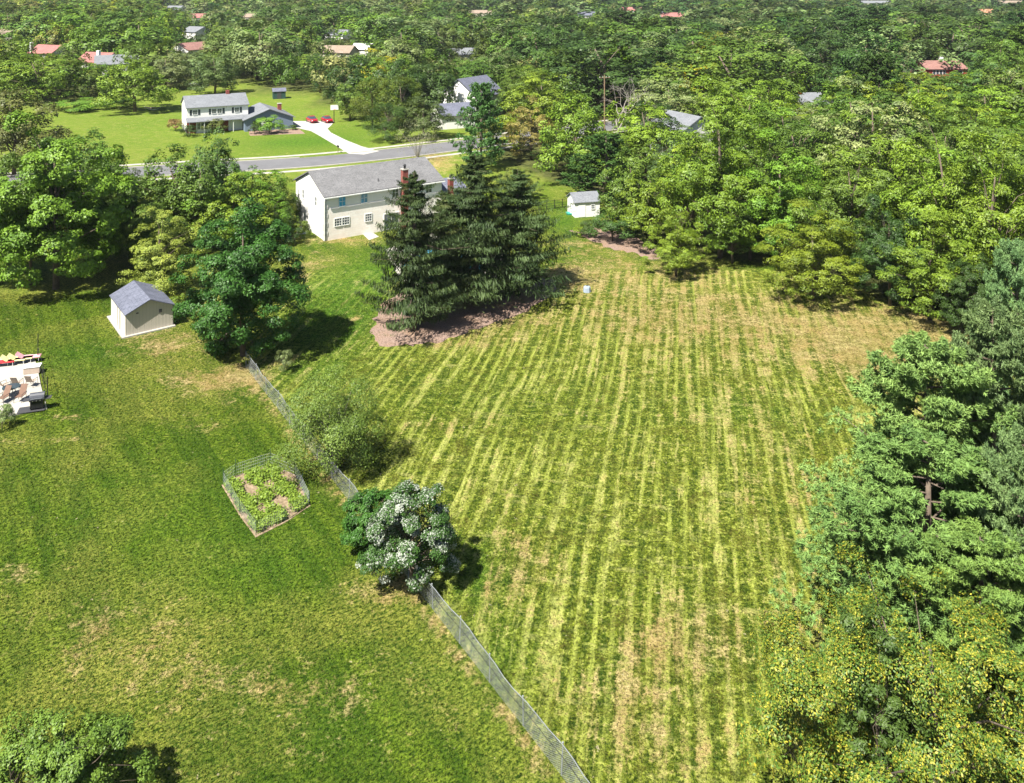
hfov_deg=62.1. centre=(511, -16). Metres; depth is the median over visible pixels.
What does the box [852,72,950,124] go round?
broadleaf tree
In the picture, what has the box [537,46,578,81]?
broadleaf tree
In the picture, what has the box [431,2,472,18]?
broadleaf tree
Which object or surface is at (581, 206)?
door
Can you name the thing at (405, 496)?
bush
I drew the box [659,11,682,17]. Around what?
house
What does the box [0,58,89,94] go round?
broadleaf tree
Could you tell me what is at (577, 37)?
broadleaf tree
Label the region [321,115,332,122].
parked car
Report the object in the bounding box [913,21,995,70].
broadleaf tree
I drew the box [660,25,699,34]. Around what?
broadleaf tree
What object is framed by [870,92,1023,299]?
broadleaf tree
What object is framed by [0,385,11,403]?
patio chair
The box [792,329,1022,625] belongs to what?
pine tree
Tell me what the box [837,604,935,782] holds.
broadleaf tree
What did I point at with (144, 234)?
broadleaf tree
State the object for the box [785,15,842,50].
broadleaf tree
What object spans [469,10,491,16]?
house
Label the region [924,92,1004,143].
broadleaf tree
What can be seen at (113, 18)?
broadleaf tree
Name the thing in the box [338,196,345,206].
window
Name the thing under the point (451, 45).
broadleaf tree
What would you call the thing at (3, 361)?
sun lounger
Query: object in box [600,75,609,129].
utility pole
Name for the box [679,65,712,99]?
broadleaf tree
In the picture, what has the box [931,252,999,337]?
broadleaf tree
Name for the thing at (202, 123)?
window
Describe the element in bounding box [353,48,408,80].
broadleaf tree
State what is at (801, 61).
broadleaf tree
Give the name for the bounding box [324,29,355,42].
house
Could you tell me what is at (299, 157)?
kerb
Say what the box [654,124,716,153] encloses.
broadleaf tree
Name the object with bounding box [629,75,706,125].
broadleaf tree
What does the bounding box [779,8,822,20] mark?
broadleaf tree
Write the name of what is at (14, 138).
broadleaf tree
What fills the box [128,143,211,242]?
broadleaf tree
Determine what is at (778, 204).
broadleaf tree
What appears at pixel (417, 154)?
tree
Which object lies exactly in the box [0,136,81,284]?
broadleaf tree
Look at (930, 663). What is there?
broadleaf tree
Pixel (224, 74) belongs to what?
broadleaf tree
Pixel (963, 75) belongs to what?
broadleaf tree
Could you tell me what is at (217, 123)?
bush
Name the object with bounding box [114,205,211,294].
broadleaf tree
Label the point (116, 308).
door
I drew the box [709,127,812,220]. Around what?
broadleaf tree
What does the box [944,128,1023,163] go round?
broadleaf tree
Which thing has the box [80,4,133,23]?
broadleaf tree
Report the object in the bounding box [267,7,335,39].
broadleaf tree
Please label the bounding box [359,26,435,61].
broadleaf tree
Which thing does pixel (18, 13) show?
broadleaf tree
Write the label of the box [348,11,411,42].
broadleaf tree
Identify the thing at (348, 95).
broadleaf tree
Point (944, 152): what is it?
broadleaf tree
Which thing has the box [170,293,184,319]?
bush
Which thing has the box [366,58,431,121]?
broadleaf tree
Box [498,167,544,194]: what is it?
broadleaf tree
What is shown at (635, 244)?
mulch bed
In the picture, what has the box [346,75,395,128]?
tree
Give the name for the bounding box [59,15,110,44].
broadleaf tree
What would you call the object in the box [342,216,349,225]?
window
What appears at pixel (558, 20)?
broadleaf tree
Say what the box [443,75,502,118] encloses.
house
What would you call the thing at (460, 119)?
garage door
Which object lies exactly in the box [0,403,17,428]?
bush
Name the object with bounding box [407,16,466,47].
broadleaf tree
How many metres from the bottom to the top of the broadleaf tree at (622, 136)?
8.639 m
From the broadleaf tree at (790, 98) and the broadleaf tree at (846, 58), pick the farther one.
the broadleaf tree at (846, 58)
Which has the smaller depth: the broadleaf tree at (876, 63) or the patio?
the patio
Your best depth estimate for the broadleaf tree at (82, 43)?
330.38 m
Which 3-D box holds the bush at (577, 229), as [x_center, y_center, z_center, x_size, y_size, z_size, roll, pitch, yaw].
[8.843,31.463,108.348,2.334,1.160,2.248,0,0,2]
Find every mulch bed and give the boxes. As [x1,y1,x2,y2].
[249,129,304,135]
[370,275,555,346]
[569,228,667,259]
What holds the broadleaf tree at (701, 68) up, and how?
on the ground at (330, 266)
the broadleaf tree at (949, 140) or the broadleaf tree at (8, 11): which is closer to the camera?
the broadleaf tree at (949, 140)
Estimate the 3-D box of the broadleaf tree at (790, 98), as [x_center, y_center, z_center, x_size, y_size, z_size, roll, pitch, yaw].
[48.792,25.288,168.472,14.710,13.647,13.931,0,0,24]
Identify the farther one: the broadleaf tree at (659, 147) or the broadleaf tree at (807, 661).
the broadleaf tree at (659, 147)
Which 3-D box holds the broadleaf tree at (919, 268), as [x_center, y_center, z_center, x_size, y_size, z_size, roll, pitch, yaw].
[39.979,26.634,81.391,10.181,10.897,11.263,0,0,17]
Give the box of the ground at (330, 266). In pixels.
[0,8,1023,782]
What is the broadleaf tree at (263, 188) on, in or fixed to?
on the ground at (330, 266)
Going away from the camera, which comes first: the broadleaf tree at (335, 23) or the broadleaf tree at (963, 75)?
the broadleaf tree at (963, 75)
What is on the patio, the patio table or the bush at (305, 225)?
the patio table
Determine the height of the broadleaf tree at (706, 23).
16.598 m
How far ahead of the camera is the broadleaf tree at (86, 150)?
116.25 m
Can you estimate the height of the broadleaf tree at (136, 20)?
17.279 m
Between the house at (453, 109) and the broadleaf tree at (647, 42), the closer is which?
the house at (453, 109)
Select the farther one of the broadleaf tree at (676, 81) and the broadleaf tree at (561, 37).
the broadleaf tree at (561, 37)
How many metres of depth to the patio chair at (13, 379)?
66.95 m
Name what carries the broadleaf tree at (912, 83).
on the ground at (330, 266)
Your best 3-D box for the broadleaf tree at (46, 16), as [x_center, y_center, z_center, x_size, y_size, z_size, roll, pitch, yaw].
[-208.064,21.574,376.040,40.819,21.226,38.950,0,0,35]
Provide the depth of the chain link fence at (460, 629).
39.72 m
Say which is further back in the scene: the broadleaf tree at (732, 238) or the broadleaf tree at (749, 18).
the broadleaf tree at (749, 18)
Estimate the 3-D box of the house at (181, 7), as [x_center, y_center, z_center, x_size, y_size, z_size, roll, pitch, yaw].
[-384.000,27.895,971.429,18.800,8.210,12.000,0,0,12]
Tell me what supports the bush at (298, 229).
on the ground at (330, 266)
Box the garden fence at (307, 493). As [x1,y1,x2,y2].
[223,448,309,528]
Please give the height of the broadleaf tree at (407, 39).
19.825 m
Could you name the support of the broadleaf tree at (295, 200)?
on the ground at (330, 266)
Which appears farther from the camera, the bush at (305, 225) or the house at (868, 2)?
the house at (868, 2)
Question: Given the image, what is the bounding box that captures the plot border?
[222,466,310,536]
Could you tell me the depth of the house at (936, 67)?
267.68 m
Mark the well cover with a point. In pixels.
(586, 288)
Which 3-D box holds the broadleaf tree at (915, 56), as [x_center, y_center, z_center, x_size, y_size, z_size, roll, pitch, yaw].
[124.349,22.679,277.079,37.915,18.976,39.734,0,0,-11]
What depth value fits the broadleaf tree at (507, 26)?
316.25 m
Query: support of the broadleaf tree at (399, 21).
on the ground at (330, 266)
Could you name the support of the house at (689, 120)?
on the ground at (330, 266)
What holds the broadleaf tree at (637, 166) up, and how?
on the ground at (330, 266)
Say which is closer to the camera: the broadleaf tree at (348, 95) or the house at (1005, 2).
the broadleaf tree at (348, 95)
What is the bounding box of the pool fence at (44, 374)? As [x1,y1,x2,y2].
[38,348,47,394]
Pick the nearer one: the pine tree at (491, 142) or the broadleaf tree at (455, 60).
the pine tree at (491, 142)
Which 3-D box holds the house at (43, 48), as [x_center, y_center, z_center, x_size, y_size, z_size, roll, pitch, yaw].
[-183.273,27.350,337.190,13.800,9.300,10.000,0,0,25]
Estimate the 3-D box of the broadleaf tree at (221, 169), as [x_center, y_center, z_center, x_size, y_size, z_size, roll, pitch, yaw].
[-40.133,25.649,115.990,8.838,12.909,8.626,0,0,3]
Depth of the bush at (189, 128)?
178.74 m
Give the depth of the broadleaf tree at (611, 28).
285.45 m
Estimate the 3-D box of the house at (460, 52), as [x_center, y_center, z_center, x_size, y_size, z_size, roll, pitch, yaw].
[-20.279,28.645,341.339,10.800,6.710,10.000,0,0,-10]
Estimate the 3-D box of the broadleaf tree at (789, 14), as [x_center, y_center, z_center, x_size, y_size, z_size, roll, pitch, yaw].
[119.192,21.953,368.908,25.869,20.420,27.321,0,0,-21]
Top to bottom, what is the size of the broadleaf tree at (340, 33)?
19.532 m
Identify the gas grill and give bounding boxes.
[17,391,51,413]
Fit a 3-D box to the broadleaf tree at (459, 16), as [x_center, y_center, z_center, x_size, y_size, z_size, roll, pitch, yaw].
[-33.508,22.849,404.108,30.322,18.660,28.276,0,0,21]
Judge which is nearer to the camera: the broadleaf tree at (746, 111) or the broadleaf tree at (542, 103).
the broadleaf tree at (746, 111)
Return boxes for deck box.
[23,363,41,374]
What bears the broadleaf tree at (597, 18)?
on the ground at (330, 266)
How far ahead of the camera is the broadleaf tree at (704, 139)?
132.18 m
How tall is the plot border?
0.060 m
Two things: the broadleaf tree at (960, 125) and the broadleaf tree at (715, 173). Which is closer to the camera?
the broadleaf tree at (715, 173)
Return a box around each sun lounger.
[0,354,25,365]
[0,359,14,365]
[7,353,32,363]
[15,351,40,362]
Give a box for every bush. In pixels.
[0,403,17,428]
[0,705,94,782]
[43,97,120,111]
[108,97,142,106]
[167,118,181,129]
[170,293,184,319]
[179,125,196,136]
[202,118,228,129]
[248,124,260,131]
[251,114,287,132]
[275,349,295,370]
[283,201,300,213]
[285,227,305,243]
[293,219,312,235]
[339,487,404,561]
[355,479,461,592]
[573,226,582,235]
[580,219,599,236]
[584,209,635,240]
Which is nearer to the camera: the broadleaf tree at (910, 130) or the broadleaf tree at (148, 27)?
the broadleaf tree at (910, 130)
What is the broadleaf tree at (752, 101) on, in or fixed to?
on the ground at (330, 266)
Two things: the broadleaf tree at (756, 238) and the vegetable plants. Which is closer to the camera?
the vegetable plants
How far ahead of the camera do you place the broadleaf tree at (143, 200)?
98.14 m
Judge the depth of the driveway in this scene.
179.04 m
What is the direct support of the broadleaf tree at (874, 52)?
on the ground at (330, 266)
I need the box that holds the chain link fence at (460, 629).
[245,352,589,782]
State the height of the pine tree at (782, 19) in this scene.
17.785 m
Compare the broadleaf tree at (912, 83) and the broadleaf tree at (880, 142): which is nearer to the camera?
the broadleaf tree at (880, 142)
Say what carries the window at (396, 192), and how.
in the house at (342, 202)
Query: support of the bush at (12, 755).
on the ground at (330, 266)
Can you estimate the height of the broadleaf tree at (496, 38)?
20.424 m
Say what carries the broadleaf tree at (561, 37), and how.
on the ground at (330, 266)
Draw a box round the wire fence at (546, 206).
[531,199,566,210]
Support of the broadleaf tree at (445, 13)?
on the ground at (330, 266)
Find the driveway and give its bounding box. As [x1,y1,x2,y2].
[293,121,377,154]
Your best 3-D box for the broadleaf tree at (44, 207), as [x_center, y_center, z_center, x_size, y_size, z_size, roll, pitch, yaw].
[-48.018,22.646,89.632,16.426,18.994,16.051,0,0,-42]
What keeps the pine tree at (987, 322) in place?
on the ground at (330, 266)
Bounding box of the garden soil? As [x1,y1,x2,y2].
[225,468,307,534]
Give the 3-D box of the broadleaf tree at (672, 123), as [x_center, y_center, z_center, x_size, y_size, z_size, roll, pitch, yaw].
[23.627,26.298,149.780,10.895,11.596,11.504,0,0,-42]
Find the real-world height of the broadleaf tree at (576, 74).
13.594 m
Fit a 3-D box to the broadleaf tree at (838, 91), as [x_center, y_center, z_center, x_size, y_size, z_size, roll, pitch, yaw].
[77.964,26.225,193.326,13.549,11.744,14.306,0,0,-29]
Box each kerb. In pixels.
[0,129,616,187]
[6,102,785,175]
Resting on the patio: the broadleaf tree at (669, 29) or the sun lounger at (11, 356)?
the sun lounger at (11, 356)
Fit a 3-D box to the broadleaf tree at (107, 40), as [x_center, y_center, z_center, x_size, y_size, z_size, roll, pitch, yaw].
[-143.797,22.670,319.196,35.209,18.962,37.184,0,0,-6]
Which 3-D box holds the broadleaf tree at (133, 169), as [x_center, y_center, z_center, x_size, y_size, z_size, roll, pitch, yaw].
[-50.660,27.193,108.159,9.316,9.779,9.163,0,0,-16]
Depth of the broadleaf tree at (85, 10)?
491.70 m
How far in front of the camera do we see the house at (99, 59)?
290.85 m
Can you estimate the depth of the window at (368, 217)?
109.30 m
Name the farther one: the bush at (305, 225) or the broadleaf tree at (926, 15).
the broadleaf tree at (926, 15)
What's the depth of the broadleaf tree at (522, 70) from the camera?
201.14 m
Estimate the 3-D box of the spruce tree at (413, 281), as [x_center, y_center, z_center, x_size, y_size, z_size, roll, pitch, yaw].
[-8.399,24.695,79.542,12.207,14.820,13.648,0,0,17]
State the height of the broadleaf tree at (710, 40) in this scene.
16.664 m
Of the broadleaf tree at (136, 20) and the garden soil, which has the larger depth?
the broadleaf tree at (136, 20)
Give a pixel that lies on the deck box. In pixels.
(33, 368)
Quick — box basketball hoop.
[331,105,337,109]
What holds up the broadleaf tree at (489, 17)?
on the ground at (330, 266)
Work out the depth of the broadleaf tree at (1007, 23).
322.77 m
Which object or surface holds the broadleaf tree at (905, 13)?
on the ground at (330, 266)
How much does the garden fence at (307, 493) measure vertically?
1.184 m
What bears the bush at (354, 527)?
on the ground at (330, 266)
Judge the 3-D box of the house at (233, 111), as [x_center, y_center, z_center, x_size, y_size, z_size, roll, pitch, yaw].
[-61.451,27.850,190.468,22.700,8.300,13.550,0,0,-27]
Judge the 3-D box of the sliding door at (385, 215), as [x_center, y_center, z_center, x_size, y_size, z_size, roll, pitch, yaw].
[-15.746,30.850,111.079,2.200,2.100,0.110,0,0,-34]
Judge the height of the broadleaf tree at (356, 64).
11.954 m
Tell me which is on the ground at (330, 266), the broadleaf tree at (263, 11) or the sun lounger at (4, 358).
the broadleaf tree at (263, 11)
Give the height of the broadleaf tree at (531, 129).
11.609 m
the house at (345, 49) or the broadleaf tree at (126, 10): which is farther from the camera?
the broadleaf tree at (126, 10)
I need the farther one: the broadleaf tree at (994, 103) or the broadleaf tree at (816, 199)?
the broadleaf tree at (994, 103)
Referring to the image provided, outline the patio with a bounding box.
[0,354,46,416]
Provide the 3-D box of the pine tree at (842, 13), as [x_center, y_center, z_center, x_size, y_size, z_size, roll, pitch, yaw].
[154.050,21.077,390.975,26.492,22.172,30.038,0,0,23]
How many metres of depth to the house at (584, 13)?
736.34 m
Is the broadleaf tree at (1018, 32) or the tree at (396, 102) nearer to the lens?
the tree at (396, 102)
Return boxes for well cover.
[583,285,590,292]
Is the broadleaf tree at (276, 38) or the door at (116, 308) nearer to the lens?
the door at (116, 308)
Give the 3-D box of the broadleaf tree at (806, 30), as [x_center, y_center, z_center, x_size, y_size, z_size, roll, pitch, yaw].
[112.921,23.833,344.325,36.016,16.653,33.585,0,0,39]
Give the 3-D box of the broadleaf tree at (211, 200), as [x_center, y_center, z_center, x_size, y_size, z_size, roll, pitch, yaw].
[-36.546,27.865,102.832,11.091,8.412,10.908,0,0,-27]
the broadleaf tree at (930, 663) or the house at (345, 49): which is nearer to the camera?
the broadleaf tree at (930, 663)
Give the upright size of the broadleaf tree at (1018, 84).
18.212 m
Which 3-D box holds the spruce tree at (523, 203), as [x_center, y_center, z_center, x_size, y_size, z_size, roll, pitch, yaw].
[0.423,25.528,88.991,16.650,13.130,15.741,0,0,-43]
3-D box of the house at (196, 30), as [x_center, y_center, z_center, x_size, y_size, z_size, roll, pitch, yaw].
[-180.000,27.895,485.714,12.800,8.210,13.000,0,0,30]
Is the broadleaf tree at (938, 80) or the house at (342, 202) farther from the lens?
the broadleaf tree at (938, 80)
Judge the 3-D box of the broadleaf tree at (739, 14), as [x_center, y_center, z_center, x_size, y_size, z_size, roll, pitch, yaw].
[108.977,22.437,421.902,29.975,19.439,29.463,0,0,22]
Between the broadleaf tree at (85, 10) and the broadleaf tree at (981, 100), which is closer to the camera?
the broadleaf tree at (981, 100)
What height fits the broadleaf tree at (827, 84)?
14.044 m
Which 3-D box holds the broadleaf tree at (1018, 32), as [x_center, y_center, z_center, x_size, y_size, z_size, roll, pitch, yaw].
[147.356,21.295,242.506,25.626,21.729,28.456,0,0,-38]
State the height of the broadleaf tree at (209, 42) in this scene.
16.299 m
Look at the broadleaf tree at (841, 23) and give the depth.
365.02 m
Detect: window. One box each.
[201,122,209,129]
[334,217,341,226]
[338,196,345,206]
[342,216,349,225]
[361,193,367,203]
[365,213,371,221]
[392,189,398,196]
[425,184,431,193]
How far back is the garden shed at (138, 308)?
78.95 m
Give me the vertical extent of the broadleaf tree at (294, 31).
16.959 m
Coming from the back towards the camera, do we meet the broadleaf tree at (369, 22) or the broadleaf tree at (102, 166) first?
the broadleaf tree at (369, 22)
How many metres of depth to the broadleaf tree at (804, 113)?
159.99 m
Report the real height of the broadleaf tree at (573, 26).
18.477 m
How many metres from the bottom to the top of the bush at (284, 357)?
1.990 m
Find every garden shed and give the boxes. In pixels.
[107,280,175,338]
[272,88,285,98]
[566,191,599,217]
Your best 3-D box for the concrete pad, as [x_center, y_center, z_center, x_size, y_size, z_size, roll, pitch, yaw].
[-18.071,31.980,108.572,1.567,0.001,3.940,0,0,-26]
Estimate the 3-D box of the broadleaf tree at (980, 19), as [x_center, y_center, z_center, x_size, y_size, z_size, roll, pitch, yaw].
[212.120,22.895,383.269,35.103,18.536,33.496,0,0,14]
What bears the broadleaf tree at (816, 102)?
on the ground at (330, 266)
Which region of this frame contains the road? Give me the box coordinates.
[8,101,833,185]
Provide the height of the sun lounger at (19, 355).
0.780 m
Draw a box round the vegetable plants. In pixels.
[223,461,308,533]
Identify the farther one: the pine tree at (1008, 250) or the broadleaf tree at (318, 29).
the broadleaf tree at (318, 29)
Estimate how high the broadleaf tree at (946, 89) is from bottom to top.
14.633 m
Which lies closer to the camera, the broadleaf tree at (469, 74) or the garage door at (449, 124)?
the garage door at (449, 124)
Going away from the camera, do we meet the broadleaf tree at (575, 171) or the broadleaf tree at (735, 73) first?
the broadleaf tree at (575, 171)
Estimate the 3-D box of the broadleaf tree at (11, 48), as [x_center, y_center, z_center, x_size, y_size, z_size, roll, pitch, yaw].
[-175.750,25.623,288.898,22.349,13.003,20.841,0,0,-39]
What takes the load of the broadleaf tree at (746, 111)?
on the ground at (330, 266)
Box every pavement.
[7,119,614,173]
[139,131,626,180]
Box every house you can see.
[0,29,17,39]
[27,42,69,55]
[78,50,116,66]
[94,54,135,75]
[167,6,185,10]
[170,41,210,55]
[180,90,295,133]
[182,26,209,38]
[192,13,204,19]
[242,13,253,18]
[293,156,466,240]
[320,45,359,57]
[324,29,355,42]
[353,43,372,55]
[431,102,477,129]
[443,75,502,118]
[449,48,475,60]
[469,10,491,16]
[577,11,594,17]
[620,7,641,10]
[650,109,718,157]
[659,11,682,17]
[792,92,826,111]
[861,1,887,3]
[910,57,967,80]
[977,9,992,14]
[1001,1,1020,3]
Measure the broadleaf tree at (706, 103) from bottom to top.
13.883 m
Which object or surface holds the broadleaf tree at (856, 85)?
on the ground at (330, 266)
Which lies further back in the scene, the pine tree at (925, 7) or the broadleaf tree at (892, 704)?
the pine tree at (925, 7)
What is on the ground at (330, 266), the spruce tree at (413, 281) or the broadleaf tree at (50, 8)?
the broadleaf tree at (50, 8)
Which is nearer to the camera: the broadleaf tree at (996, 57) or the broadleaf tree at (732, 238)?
the broadleaf tree at (732, 238)
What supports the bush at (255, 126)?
on the mulch bed at (280, 131)
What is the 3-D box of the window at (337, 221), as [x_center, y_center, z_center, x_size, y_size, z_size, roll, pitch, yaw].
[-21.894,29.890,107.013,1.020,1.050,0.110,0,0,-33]
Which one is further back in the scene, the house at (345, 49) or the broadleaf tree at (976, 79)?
the house at (345, 49)
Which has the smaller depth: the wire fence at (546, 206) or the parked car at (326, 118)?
the wire fence at (546, 206)
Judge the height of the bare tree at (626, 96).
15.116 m
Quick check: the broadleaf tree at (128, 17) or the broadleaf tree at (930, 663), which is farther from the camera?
the broadleaf tree at (128, 17)
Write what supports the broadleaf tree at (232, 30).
on the ground at (330, 266)
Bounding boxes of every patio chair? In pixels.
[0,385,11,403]
[10,377,23,383]
[14,384,27,402]
[24,376,37,381]
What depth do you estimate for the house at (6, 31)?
461.30 m
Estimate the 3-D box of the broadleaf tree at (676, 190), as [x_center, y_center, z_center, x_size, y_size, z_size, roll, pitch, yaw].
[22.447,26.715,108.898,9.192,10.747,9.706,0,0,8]
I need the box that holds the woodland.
[0,0,1023,236]
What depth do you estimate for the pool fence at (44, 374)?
67.18 m
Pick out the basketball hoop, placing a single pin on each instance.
(334, 107)
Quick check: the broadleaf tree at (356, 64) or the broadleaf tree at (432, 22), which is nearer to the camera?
the broadleaf tree at (356, 64)
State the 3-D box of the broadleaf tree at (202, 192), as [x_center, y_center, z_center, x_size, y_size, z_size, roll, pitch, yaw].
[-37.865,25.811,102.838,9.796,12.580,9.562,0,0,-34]
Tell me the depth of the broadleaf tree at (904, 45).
258.34 m
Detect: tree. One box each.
[0,5,33,28]
[0,9,87,44]
[0,10,33,25]
[0,39,21,50]
[0,40,29,56]
[0,55,75,101]
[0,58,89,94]
[0,88,72,174]
[0,110,138,289]
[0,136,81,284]
[12,13,68,38]
[24,705,159,782]
[32,7,73,18]
[37,127,116,186]
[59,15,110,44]
[59,36,99,56]
[60,150,129,258]
[64,163,128,248]
[72,6,118,20]
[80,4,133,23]
[80,14,142,35]
[82,11,167,45]
[90,21,179,58]
[90,57,180,111]
[99,16,154,27]
[100,19,174,52]
[100,166,166,258]
[111,159,154,209]
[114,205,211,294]
[118,5,169,25]
[118,202,182,269]
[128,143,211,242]
[139,52,195,87]
[154,146,245,248]
[163,177,251,247]
[167,197,312,357]
[185,50,240,93]
[185,126,250,203]
[195,172,277,249]
[197,30,257,62]
[207,19,261,49]
[217,19,296,79]
[217,165,293,228]
[228,19,303,65]
[228,20,284,49]
[248,191,294,238]
[257,6,304,25]
[261,20,318,49]
[261,172,300,222]
[265,361,392,477]
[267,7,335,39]
[271,16,328,53]
[274,6,324,37]
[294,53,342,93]
[316,11,361,34]
[322,62,359,102]
[331,11,392,43]
[334,82,365,120]
[335,53,381,93]
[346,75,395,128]
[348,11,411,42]
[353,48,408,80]
[353,170,480,336]
[354,56,430,102]
[359,24,441,67]
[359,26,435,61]
[362,6,415,20]
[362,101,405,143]
[363,36,422,80]
[363,54,419,114]
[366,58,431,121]
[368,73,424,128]
[375,16,445,54]
[378,19,435,49]
[388,17,447,37]
[388,194,509,312]
[394,117,441,156]
[396,15,430,25]
[397,91,454,137]
[400,155,571,306]
[404,62,454,104]
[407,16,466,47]
[408,3,457,20]
[418,13,472,41]
[421,24,465,60]
[424,4,467,25]
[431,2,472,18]
[447,81,508,166]
[452,56,508,87]
[452,57,494,78]
[461,16,513,29]
[468,18,514,38]
[475,46,519,89]
[477,169,577,299]
[478,19,525,34]
[485,17,536,63]
[486,22,549,52]
[496,65,551,112]
[496,71,582,144]
[497,67,571,125]
[497,95,556,159]
[498,25,571,68]
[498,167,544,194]
[511,19,555,33]
[512,65,560,110]
[524,17,578,33]
[529,132,585,170]
[533,32,591,53]
[533,92,619,180]
[534,22,590,44]
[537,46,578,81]
[539,32,670,116]
[548,55,598,95]
[550,31,629,91]
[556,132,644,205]
[561,161,600,180]
[569,17,625,39]
[577,26,686,95]
[584,20,671,61]
[585,12,607,27]
[593,130,644,177]
[594,11,635,28]
[595,146,667,233]
[596,42,637,106]
[602,101,678,180]
[603,75,656,133]
[606,100,681,151]
[607,168,697,249]
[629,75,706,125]
[629,133,749,176]
[633,22,745,70]
[637,18,666,29]
[637,36,807,129]
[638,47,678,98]
[640,208,711,276]
[646,22,705,43]
[647,134,694,204]
[653,150,716,232]
[654,74,781,258]
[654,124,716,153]
[655,80,701,115]
[655,142,728,218]
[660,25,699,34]
[676,59,727,96]
[678,22,747,39]
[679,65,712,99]
[680,77,753,130]
[681,22,718,35]
[682,19,719,30]
[684,8,732,23]
[689,30,754,58]
[693,21,755,49]
[697,31,722,56]
[703,108,799,166]
[704,20,771,49]
[704,85,780,152]
[705,10,754,23]
[705,23,830,96]
[705,200,759,263]
[707,7,736,20]
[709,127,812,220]
[709,176,788,259]
[717,77,796,129]
[720,16,745,31]
[723,26,804,87]
[727,172,808,234]
[728,127,833,262]
[729,13,771,28]
[735,609,873,782]
[738,28,793,63]
[742,102,815,157]
[743,22,834,58]
[747,540,1023,782]
[749,112,842,187]
[751,198,867,300]
[762,13,806,22]
[763,11,812,45]
[768,419,1023,782]
[773,23,837,47]
[775,17,809,28]
[775,102,835,128]
[775,112,883,189]
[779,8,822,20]
[782,33,862,92]
[783,101,839,124]
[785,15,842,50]
[786,75,934,217]
[787,163,849,241]
[789,131,908,279]
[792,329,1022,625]
[793,101,857,143]
[801,110,935,242]
[806,24,923,109]
[806,82,907,183]
[809,16,870,32]
[812,74,882,100]
[818,70,888,115]
[818,73,864,113]
[825,7,860,28]
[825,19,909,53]
[830,26,963,76]
[835,48,902,77]
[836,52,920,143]
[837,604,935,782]
[847,193,927,305]
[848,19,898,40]
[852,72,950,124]
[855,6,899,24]
[857,513,1023,782]
[865,69,963,123]
[869,82,978,170]
[870,44,920,75]
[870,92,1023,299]
[874,209,991,320]
[876,102,957,181]
[881,79,919,101]
[881,149,1023,277]
[883,13,971,49]
[888,11,947,34]
[894,113,1023,246]
[896,33,924,55]
[896,119,982,177]
[900,293,1023,591]
[902,649,1023,782]
[903,5,946,23]
[906,12,963,27]
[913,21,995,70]
[914,75,991,110]
[917,129,1023,302]
[918,16,1002,63]
[922,102,1010,136]
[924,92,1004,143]
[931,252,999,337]
[936,8,982,21]
[936,19,1005,48]
[938,14,979,45]
[938,51,1017,112]
[938,70,977,99]
[943,121,994,154]
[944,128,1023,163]
[951,84,1023,130]
[954,15,1000,31]
[960,98,988,116]
[961,119,1023,226]
[966,55,1023,120]
[969,238,1023,449]
[971,35,1023,80]
[974,422,1023,685]
[977,66,1023,113]
[983,21,1022,38]
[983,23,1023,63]
[986,117,1023,149]
[993,15,1004,22]
[995,11,1023,36]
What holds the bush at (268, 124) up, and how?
on the mulch bed at (280, 131)
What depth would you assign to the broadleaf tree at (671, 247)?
92.67 m
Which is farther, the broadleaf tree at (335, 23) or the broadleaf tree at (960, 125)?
the broadleaf tree at (335, 23)
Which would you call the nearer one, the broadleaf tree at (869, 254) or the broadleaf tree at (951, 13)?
the broadleaf tree at (869, 254)
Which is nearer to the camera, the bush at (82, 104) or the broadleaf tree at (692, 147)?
the broadleaf tree at (692, 147)
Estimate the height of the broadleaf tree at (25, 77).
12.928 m
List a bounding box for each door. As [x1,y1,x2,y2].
[115,304,117,325]
[118,308,119,327]
[384,212,398,228]
[446,118,456,128]
[459,117,469,127]
[578,203,584,216]
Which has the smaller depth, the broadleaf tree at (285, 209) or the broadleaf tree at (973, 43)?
the broadleaf tree at (285, 209)
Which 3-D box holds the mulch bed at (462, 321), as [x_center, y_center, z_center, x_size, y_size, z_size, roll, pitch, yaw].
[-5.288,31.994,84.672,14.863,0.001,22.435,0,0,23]
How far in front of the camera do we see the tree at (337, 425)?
54.81 m
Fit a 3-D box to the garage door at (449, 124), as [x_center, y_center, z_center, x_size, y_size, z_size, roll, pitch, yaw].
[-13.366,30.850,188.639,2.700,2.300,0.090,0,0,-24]
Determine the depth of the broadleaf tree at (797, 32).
302.95 m
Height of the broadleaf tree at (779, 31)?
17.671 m
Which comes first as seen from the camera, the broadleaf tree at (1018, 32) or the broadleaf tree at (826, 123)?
the broadleaf tree at (826, 123)
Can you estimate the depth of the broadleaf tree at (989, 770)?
30.54 m
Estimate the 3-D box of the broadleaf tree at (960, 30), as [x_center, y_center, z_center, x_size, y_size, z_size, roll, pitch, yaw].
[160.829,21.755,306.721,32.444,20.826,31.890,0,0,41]
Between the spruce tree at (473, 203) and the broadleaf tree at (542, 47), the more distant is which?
the broadleaf tree at (542, 47)
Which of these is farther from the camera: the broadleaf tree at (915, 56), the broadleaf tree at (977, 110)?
the broadleaf tree at (915, 56)
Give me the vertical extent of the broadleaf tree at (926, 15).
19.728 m
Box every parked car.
[306,115,317,122]
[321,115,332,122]
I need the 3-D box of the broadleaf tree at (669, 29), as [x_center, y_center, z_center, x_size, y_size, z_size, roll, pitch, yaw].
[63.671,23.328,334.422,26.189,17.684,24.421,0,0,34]
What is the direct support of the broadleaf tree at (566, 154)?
on the ground at (330, 266)
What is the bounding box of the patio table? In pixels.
[2,383,19,394]
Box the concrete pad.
[363,233,378,239]

